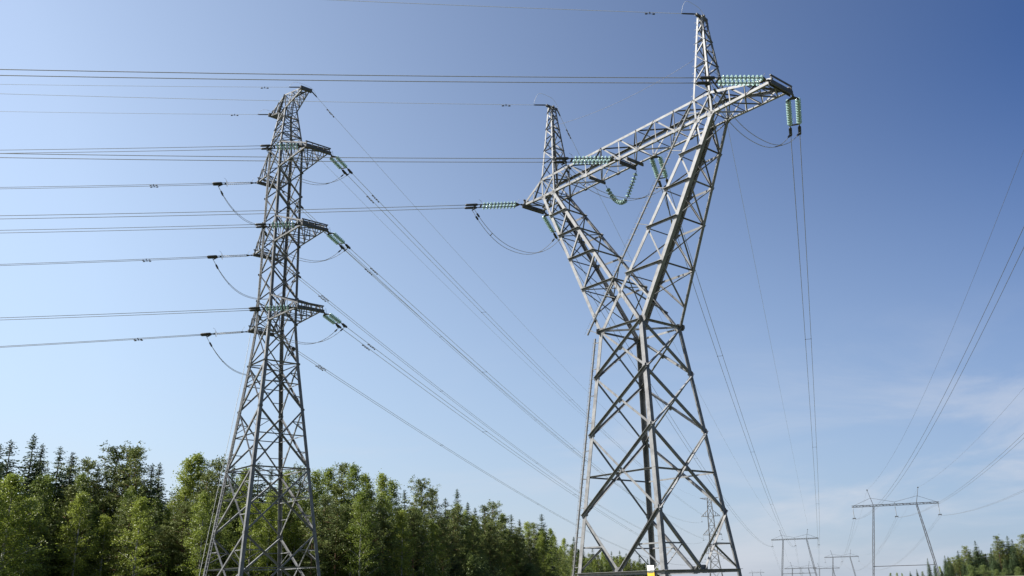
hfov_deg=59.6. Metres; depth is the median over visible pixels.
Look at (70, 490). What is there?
tree
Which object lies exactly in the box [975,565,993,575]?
leafy bush
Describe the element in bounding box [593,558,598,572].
birch tree
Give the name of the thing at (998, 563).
spruce tree
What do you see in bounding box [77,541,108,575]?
alder tree
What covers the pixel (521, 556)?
pine tree
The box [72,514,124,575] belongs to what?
birch tree
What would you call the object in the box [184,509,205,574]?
birch tree
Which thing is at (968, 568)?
spruce tree
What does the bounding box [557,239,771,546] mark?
conductor wire
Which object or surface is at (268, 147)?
insulator string
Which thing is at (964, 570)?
spruce tree
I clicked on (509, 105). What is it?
earth wire
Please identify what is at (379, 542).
pine tree
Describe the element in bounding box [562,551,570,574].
pine tree
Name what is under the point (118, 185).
conductor wire
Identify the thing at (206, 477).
pine tree
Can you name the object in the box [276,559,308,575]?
alder tree
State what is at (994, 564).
spruce tree
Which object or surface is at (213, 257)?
insulator string
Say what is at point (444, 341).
conductor wire
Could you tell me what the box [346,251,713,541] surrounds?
conductor wire
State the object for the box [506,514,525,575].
spruce tree
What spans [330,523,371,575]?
birch tree
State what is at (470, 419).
conductor wire
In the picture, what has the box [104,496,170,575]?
birch tree
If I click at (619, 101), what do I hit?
tie cable
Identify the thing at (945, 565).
spruce tree
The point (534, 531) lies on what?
pine tree
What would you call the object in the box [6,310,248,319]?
conductor wire
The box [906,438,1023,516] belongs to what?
conductor wire
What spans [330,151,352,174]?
insulator string
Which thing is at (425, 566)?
birch tree
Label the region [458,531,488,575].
alder tree
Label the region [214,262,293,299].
jumper cable
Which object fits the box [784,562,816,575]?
portal tower
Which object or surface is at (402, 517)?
birch tree
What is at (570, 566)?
pine tree
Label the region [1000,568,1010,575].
leafy bush
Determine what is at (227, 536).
alder tree
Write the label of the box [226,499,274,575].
birch tree
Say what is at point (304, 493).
pine tree
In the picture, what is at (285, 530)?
birch tree
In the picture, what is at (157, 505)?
alder tree
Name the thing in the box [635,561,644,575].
alder tree
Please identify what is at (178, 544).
birch tree
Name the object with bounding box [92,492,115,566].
pine tree
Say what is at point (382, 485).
birch tree
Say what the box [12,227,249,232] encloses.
conductor wire
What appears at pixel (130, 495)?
alder tree
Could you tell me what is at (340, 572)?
alder tree
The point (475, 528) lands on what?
alder tree
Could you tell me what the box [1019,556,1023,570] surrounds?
pine tree
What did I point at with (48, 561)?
pine tree
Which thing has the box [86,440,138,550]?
pine tree
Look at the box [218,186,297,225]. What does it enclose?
jumper cable
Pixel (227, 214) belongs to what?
conductor wire
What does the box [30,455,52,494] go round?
pine tree
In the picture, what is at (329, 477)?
birch tree
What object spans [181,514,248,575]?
alder tree
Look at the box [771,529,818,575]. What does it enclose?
portal tower
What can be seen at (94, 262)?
conductor wire
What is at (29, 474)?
spruce tree
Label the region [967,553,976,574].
spruce tree
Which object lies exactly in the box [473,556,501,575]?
leafy bush
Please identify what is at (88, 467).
pine tree
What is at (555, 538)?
birch tree
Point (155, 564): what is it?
alder tree
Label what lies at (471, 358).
conductor wire
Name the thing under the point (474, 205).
insulator string
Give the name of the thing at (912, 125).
sky
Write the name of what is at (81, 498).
birch tree
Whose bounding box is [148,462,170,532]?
spruce tree
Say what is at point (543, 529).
spruce tree
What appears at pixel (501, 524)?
pine tree
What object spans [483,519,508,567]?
pine tree
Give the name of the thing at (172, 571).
alder tree
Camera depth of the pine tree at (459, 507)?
207.07 m
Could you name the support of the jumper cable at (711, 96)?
hanging from the insulator string at (736, 82)
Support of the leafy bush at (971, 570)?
on the ground
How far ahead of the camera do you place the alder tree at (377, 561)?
154.50 m
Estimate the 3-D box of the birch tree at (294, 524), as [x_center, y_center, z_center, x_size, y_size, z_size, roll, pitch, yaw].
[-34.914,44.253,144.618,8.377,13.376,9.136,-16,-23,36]
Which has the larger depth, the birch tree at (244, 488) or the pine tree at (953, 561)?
the pine tree at (953, 561)
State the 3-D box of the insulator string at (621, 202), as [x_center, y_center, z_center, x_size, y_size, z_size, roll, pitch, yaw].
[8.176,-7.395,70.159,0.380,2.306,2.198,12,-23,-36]
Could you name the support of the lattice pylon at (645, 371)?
on the ground
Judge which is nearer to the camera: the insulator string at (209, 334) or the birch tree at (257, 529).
the insulator string at (209, 334)
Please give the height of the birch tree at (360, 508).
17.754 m
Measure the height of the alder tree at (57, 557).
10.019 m
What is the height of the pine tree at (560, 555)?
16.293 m
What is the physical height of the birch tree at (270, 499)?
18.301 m
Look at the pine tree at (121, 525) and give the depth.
130.97 m
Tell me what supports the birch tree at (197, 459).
on the ground
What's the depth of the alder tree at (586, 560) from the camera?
469.78 m
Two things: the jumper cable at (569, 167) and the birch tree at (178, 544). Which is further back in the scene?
the birch tree at (178, 544)
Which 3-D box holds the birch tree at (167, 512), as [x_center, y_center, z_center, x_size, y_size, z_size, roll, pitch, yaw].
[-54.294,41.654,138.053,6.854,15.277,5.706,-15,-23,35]
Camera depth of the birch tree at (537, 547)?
258.04 m
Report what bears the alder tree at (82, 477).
on the ground
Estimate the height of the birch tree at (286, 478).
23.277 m
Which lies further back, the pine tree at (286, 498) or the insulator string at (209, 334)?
the pine tree at (286, 498)
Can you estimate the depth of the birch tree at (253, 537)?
145.61 m
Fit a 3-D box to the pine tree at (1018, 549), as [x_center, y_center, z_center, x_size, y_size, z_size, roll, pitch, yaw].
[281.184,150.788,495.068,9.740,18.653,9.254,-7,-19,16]
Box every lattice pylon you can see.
[199,85,330,575]
[522,13,792,575]
[700,497,722,575]
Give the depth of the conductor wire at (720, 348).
103.69 m
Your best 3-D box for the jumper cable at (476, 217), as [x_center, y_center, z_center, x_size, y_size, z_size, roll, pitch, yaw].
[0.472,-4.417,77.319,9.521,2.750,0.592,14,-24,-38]
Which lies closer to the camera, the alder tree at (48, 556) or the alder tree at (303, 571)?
the alder tree at (48, 556)
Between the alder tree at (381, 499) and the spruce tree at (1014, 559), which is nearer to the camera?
the alder tree at (381, 499)
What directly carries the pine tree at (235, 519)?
on the ground
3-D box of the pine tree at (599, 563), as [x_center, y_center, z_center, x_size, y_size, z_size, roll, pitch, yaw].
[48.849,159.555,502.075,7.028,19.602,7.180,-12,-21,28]
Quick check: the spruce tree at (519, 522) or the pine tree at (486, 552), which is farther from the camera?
the spruce tree at (519, 522)
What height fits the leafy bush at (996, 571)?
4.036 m
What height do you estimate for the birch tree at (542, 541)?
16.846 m
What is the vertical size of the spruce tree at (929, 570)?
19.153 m
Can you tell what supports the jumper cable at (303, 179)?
hanging from the insulator string at (343, 164)
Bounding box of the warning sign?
[647,565,654,575]
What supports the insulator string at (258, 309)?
attached to the lattice pylon at (278, 115)
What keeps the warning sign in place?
attached to the lattice pylon at (645, 371)
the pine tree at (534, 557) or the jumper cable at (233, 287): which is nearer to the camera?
the jumper cable at (233, 287)
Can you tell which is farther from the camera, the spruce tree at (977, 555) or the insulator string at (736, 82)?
the spruce tree at (977, 555)
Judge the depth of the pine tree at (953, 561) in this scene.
489.10 m
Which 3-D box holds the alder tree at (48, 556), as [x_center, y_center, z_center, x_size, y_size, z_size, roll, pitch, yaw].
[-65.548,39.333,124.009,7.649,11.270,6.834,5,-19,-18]
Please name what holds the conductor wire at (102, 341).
attached to the insulator string at (209, 334)
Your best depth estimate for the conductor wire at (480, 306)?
119.13 m
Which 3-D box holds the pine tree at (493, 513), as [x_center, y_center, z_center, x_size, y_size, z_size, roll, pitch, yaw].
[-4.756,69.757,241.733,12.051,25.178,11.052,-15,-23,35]
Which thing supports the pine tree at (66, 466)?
on the ground
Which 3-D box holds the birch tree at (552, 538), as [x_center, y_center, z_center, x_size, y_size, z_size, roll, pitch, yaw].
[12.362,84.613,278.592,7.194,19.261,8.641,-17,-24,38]
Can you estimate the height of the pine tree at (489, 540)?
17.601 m
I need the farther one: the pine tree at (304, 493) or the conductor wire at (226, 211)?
the pine tree at (304, 493)
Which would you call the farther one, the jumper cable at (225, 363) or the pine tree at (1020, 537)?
the pine tree at (1020, 537)
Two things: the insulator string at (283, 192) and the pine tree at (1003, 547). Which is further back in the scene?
the pine tree at (1003, 547)
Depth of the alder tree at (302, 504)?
148.54 m
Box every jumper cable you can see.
[206,336,290,375]
[211,346,289,375]
[213,260,295,298]
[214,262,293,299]
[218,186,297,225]
[255,311,342,342]
[256,313,336,343]
[262,228,346,260]
[263,231,341,262]
[266,148,349,183]
[267,151,343,184]
[472,210,554,254]
[474,209,559,252]
[562,165,659,200]
[564,162,665,198]
[706,87,790,147]
[709,81,799,144]
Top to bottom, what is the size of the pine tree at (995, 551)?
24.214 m
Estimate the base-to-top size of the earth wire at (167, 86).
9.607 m
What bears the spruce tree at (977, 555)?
on the ground
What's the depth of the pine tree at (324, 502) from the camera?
152.10 m
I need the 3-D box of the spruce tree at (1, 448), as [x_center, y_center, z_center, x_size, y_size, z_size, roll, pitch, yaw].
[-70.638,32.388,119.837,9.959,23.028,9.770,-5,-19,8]
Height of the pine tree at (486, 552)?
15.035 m
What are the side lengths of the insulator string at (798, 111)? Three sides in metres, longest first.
5.000 x 1.000 x 0.866 m
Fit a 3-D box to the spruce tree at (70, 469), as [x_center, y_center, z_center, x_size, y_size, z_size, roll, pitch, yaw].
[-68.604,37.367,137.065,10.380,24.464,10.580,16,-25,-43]
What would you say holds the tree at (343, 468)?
on the ground
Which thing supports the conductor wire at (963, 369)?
attached to the insulator string
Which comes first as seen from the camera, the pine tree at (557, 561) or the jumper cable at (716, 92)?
the jumper cable at (716, 92)
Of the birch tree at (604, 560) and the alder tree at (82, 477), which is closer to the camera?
the alder tree at (82, 477)
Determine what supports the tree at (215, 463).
on the ground
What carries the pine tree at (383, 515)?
on the ground
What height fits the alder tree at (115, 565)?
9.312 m
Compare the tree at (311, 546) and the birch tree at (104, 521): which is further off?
the tree at (311, 546)
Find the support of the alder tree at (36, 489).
on the ground
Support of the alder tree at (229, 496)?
on the ground
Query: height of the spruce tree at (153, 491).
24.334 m
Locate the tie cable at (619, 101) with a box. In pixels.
[558,61,691,124]
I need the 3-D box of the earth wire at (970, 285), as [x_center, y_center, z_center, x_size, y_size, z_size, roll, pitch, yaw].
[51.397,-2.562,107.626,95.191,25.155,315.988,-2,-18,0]
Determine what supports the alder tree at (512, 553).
on the ground
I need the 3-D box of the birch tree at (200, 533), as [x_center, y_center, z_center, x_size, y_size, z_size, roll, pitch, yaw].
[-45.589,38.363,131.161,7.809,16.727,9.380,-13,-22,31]
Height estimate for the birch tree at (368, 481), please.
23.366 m
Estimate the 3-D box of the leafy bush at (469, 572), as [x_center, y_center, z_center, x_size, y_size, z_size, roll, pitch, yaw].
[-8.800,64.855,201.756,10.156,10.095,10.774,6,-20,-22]
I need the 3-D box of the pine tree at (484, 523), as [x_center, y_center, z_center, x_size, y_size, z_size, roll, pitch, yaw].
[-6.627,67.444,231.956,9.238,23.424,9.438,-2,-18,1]
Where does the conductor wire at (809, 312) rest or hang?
attached to the insulator string at (798, 111)
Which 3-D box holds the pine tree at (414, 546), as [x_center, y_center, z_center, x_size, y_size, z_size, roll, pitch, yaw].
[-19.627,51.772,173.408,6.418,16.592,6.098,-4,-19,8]
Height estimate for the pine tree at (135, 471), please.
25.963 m
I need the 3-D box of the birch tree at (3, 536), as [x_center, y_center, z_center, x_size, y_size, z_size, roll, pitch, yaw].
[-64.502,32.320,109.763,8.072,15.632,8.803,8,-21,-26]
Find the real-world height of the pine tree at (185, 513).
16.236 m
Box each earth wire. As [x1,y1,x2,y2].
[0,111,268,115]
[3,84,299,88]
[19,94,545,106]
[282,120,683,491]
[312,91,693,485]
[339,0,695,14]
[557,110,776,523]
[707,21,805,515]
[873,150,1023,483]
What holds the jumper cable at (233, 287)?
hanging from the insulator string at (299, 276)
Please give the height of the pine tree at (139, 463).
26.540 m
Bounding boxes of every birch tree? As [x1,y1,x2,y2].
[0,473,59,575]
[0,483,24,575]
[0,495,14,572]
[1,495,47,575]
[5,498,55,575]
[34,504,72,575]
[51,490,103,575]
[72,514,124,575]
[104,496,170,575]
[108,485,139,572]
[152,507,180,573]
[160,457,202,544]
[165,499,174,532]
[166,512,188,575]
[167,452,218,571]
[171,491,226,575]
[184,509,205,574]
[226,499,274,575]
[231,468,260,573]
[240,496,263,574]
[246,504,286,575]
[248,489,291,573]
[260,506,299,575]
[269,470,301,559]
[284,519,308,575]
[292,466,331,575]
[302,467,346,575]
[329,464,384,575]
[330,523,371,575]
[335,491,388,575]
[352,472,388,574]
[371,468,404,575]
[385,529,409,575]
[388,510,424,575]
[414,527,436,575]
[424,523,452,575]
[499,510,514,569]
[521,520,540,573]
[536,544,544,575]
[537,534,552,575]
[547,528,563,574]
[553,535,567,574]
[561,538,572,571]
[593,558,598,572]
[602,555,610,571]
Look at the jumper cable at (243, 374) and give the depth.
85.20 m
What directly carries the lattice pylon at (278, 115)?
on the ground
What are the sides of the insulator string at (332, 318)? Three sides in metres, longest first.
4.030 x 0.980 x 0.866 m
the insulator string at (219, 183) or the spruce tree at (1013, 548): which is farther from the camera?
the spruce tree at (1013, 548)
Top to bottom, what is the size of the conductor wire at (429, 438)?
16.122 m
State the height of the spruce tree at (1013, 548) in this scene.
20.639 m
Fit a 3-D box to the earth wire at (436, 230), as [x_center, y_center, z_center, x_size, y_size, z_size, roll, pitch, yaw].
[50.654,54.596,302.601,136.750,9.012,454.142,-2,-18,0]
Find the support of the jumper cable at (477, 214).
hanging from the insulator string at (474, 205)
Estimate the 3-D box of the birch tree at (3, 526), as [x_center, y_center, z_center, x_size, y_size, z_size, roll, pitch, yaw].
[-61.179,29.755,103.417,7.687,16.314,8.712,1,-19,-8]
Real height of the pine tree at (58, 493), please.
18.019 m
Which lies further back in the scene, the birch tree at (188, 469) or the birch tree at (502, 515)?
the birch tree at (502, 515)
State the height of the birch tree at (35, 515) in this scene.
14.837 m
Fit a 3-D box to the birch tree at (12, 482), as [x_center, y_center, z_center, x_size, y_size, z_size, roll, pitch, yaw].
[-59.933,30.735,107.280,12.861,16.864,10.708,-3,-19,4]
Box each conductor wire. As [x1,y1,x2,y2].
[0,69,698,77]
[0,75,629,82]
[0,153,554,158]
[0,157,552,162]
[0,183,211,187]
[0,205,460,215]
[0,224,254,230]
[0,256,206,264]
[0,258,195,265]
[0,334,199,346]
[0,335,200,347]
[1,308,247,317]
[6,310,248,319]
[7,184,212,188]
[8,208,458,218]
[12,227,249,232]
[26,146,238,149]
[40,149,241,152]
[295,351,693,564]
[298,278,695,543]
[300,352,694,564]
[301,278,696,543]
[305,210,693,522]
[306,214,691,522]
[341,328,704,562]
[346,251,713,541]
[347,327,717,562]
[348,176,712,520]
[351,249,700,537]
[360,182,718,522]
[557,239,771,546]
[564,239,772,546]
[661,188,790,545]
[670,191,790,543]
[791,142,817,544]
[800,139,819,539]
[853,227,1023,519]
[860,247,1023,518]
[896,433,1023,517]
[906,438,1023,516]
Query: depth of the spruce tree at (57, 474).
137.51 m
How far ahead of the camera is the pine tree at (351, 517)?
154.48 m
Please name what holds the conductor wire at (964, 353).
attached to the insulator string
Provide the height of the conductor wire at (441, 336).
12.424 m
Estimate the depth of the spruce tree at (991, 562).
490.09 m
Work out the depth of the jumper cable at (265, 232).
80.66 m
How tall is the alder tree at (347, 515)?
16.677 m
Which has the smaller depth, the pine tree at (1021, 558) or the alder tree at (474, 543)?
the alder tree at (474, 543)
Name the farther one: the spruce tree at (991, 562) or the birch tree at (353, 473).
the spruce tree at (991, 562)
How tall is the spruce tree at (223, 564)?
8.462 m
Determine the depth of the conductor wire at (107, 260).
84.63 m
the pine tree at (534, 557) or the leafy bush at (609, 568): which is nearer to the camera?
the pine tree at (534, 557)
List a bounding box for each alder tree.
[0,492,32,572]
[22,472,68,575]
[28,472,64,574]
[33,532,61,575]
[49,545,85,575]
[51,470,101,575]
[72,503,110,572]
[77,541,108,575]
[95,489,146,573]
[100,546,137,575]
[131,496,179,575]
[132,544,179,575]
[154,544,188,575]
[179,553,198,575]
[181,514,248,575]
[210,523,239,575]
[211,490,242,574]
[244,552,276,575]
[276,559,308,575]
[283,496,321,575]
[301,553,325,575]
[316,558,338,575]
[320,547,351,575]
[327,503,350,575]
[333,547,379,575]
[357,492,405,574]
[364,547,396,575]
[384,477,408,571]
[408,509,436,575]
[424,518,445,575]
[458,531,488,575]
[463,526,486,567]
[470,518,491,574]
[494,531,524,575]
[535,530,557,575]
[543,558,555,575]
[583,557,594,572]
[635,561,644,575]
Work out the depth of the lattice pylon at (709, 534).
517.12 m
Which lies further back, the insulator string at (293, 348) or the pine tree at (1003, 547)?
the pine tree at (1003, 547)
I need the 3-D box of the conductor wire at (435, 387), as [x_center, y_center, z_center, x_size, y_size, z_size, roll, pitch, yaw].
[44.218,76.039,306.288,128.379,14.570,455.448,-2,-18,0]
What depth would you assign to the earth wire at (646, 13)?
63.00 m
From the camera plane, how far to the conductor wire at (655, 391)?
130.47 m
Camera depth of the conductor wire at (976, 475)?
129.57 m
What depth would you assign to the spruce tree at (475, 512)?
226.27 m
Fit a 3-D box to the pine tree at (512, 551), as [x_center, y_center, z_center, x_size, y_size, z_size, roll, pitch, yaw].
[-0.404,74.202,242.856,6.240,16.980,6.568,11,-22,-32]
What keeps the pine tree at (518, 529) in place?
on the ground
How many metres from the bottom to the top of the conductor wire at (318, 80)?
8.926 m
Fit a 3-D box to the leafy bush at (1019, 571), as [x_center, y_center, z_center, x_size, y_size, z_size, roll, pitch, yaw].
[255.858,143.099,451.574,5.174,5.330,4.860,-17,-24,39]
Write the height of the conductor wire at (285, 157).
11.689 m
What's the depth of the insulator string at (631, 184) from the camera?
68.89 m
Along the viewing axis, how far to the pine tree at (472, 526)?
211.61 m
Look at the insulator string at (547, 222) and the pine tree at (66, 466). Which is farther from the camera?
the pine tree at (66, 466)
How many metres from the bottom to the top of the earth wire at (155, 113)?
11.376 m
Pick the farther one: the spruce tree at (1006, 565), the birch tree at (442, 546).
the spruce tree at (1006, 565)
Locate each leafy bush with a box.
[457,553,490,575]
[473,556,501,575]
[522,562,540,575]
[584,566,593,572]
[604,564,612,571]
[964,564,978,575]
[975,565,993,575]
[992,569,999,575]
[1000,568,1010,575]
[1015,566,1022,574]
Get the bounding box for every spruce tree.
[0,440,36,575]
[0,444,9,540]
[15,433,43,515]
[17,443,51,513]
[39,446,73,526]
[57,452,79,548]
[87,464,107,573]
[139,463,166,567]
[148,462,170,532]
[214,465,237,574]
[214,551,230,575]
[238,461,268,571]
[254,467,275,571]
[393,490,425,575]
[411,558,423,575]
[438,498,464,575]
[445,535,461,575]
[452,488,474,574]
[463,502,481,545]
[469,509,494,572]
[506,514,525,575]
[517,519,529,575]
[534,514,560,575]
[926,559,932,575]
[942,555,946,575]
[948,561,956,575]
[954,550,963,575]
[961,562,968,575]
[965,559,973,575]
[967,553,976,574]
[973,541,990,575]
[974,558,979,575]
[988,551,993,573]
[989,557,1001,575]
[995,559,1003,575]
[1003,557,1010,575]
[1005,536,1018,572]
[1008,555,1016,575]
[1010,540,1023,573]
[1012,553,1023,575]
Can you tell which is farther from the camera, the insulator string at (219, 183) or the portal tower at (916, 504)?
the portal tower at (916, 504)
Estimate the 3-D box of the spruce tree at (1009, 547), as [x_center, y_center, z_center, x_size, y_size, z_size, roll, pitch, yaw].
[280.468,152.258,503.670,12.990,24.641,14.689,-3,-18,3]
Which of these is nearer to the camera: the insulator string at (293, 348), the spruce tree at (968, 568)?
the insulator string at (293, 348)
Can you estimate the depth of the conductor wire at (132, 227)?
77.41 m
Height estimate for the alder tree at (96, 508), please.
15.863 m
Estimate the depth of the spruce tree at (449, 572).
195.84 m
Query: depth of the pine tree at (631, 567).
582.00 m
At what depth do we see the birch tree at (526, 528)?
266.80 m
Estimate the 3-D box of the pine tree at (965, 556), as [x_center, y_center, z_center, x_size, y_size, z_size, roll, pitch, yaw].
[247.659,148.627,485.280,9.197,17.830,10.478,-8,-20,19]
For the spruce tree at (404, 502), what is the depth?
183.17 m
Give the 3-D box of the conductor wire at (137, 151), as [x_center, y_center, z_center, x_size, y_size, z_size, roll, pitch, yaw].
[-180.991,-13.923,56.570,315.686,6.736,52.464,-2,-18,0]
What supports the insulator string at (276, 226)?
attached to the lattice pylon at (278, 115)
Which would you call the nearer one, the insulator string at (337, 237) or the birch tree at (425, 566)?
the insulator string at (337, 237)
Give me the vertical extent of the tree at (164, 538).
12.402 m
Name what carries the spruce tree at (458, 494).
on the ground
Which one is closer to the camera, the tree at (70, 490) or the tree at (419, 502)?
the tree at (70, 490)
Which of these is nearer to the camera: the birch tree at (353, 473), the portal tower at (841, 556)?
the birch tree at (353, 473)
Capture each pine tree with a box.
[5,506,59,574]
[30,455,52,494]
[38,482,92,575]
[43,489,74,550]
[54,507,106,575]
[55,462,85,486]
[63,457,109,564]
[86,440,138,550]
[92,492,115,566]
[93,441,157,567]
[94,440,159,570]
[100,496,149,575]
[122,509,172,575]
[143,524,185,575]
[157,500,210,575]
[158,494,186,533]
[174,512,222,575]
[179,468,225,562]
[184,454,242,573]
[210,500,248,565]
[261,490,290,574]
[274,485,308,572]
[276,463,319,575]
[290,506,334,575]
[303,495,344,575]
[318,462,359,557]
[318,502,357,575]
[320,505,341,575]
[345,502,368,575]
[347,488,391,567]
[348,499,385,575]
[370,509,402,575]
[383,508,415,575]
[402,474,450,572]
[403,510,438,575]
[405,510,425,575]
[423,485,454,570]
[430,515,459,571]
[441,507,468,575]
[446,501,476,557]
[464,512,485,573]
[477,502,502,559]
[478,534,493,574]
[480,499,515,575]
[481,522,499,575]
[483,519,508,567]
[486,522,505,575]
[493,522,513,574]
[505,530,518,575]
[509,534,530,575]
[510,526,529,567]
[523,529,540,575]
[524,522,546,570]
[530,547,547,575]
[553,545,563,575]
[555,548,565,575]
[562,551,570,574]
[566,544,578,575]
[596,555,604,571]
[627,559,636,575]
[949,557,960,573]
[954,559,963,575]
[959,546,975,565]
[983,553,991,573]
[989,534,1010,568]
[993,540,1010,563]
[1009,543,1023,567]
[1016,534,1023,565]
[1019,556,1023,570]
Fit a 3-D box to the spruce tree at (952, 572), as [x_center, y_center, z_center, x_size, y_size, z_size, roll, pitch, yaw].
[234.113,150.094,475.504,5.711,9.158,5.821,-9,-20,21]
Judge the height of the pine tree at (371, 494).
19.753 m
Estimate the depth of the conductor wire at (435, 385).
122.16 m
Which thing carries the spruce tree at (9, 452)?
on the ground
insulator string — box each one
[200,330,247,336]
[207,252,252,259]
[212,178,256,185]
[248,302,296,312]
[255,219,301,228]
[260,141,304,150]
[274,334,294,350]
[279,258,300,277]
[281,187,303,208]
[323,312,346,328]
[327,227,350,249]
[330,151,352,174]
[464,200,523,209]
[542,211,563,238]
[553,154,617,164]
[606,186,626,204]
[625,171,637,197]
[650,150,668,186]
[696,72,770,86]
[785,94,801,136]
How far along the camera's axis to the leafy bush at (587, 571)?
465.05 m
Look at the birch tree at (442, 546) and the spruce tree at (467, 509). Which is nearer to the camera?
the birch tree at (442, 546)
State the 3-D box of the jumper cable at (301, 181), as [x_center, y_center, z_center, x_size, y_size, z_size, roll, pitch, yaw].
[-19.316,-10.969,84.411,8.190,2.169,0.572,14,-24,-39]
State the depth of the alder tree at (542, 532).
263.54 m
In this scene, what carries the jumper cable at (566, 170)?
hanging from the insulator string at (654, 166)
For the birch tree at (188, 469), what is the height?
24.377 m
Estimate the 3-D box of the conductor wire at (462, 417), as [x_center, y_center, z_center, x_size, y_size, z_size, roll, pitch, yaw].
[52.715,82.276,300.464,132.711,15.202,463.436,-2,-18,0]
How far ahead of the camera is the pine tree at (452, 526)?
198.22 m
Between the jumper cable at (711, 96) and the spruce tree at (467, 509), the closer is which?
the jumper cable at (711, 96)
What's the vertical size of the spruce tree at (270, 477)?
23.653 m
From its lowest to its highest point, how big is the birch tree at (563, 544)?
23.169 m
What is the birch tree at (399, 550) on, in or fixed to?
on the ground
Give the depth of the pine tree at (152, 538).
130.60 m
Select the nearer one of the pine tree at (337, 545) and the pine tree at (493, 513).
the pine tree at (337, 545)
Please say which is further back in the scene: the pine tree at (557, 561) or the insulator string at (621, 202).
the pine tree at (557, 561)
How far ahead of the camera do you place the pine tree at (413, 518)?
170.77 m
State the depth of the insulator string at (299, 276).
91.10 m
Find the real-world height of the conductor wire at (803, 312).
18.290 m
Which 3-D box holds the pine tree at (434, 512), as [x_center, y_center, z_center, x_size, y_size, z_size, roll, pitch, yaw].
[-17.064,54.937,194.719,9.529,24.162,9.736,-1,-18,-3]
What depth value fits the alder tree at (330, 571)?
145.28 m
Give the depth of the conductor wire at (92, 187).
87.16 m
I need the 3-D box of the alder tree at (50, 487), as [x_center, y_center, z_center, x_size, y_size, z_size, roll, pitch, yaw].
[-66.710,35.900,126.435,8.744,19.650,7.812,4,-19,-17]
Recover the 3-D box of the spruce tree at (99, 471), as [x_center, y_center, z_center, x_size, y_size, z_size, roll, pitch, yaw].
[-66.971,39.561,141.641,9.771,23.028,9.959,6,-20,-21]
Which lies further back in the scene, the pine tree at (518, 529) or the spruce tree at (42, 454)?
the pine tree at (518, 529)
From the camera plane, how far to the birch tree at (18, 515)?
114.35 m
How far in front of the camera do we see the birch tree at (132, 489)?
138.66 m
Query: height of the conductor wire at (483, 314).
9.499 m
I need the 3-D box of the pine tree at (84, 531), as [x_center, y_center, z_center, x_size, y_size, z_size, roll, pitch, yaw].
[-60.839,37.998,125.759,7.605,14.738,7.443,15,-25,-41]
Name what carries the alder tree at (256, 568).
on the ground
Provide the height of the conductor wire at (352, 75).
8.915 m
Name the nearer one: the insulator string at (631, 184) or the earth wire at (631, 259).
the insulator string at (631, 184)
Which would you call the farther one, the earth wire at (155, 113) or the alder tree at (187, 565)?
the alder tree at (187, 565)
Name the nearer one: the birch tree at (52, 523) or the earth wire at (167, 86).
the earth wire at (167, 86)
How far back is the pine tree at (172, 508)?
153.56 m
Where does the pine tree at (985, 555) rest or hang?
on the ground
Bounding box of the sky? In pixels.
[0,0,1023,575]
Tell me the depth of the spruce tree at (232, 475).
154.86 m
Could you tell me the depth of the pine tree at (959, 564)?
486.51 m
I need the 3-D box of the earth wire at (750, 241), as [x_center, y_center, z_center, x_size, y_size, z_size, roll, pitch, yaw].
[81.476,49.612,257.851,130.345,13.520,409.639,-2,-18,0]
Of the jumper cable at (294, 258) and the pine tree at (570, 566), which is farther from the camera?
the pine tree at (570, 566)
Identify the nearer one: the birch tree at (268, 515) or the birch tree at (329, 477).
the birch tree at (268, 515)
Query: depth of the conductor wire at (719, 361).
109.61 m
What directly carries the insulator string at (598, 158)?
attached to the lattice pylon at (645, 371)
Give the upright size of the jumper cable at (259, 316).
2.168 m
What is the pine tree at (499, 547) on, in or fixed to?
on the ground
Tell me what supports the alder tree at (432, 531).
on the ground
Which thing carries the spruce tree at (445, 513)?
on the ground
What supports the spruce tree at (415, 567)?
on the ground
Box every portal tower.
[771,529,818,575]
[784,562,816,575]
[826,550,858,575]
[852,487,939,575]
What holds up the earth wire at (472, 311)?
attached to the lattice pylon at (278, 115)
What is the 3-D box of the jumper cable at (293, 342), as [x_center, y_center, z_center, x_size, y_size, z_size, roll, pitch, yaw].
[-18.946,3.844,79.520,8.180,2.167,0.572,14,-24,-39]
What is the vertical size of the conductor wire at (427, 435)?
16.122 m
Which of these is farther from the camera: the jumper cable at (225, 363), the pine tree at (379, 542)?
the pine tree at (379, 542)
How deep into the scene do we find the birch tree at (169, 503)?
154.93 m
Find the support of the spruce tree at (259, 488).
on the ground
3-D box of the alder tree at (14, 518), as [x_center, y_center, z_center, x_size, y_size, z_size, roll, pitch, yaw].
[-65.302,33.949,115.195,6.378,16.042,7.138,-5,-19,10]
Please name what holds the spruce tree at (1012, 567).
on the ground
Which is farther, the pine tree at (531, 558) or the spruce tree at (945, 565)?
the spruce tree at (945, 565)
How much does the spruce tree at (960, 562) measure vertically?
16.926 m
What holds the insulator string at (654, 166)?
attached to the lattice pylon at (645, 371)
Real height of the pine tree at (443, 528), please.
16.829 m
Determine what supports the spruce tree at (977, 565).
on the ground
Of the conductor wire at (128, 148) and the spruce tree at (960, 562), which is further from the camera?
the spruce tree at (960, 562)
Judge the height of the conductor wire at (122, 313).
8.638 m
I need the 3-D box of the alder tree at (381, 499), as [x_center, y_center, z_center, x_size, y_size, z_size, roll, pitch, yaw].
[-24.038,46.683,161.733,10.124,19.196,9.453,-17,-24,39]

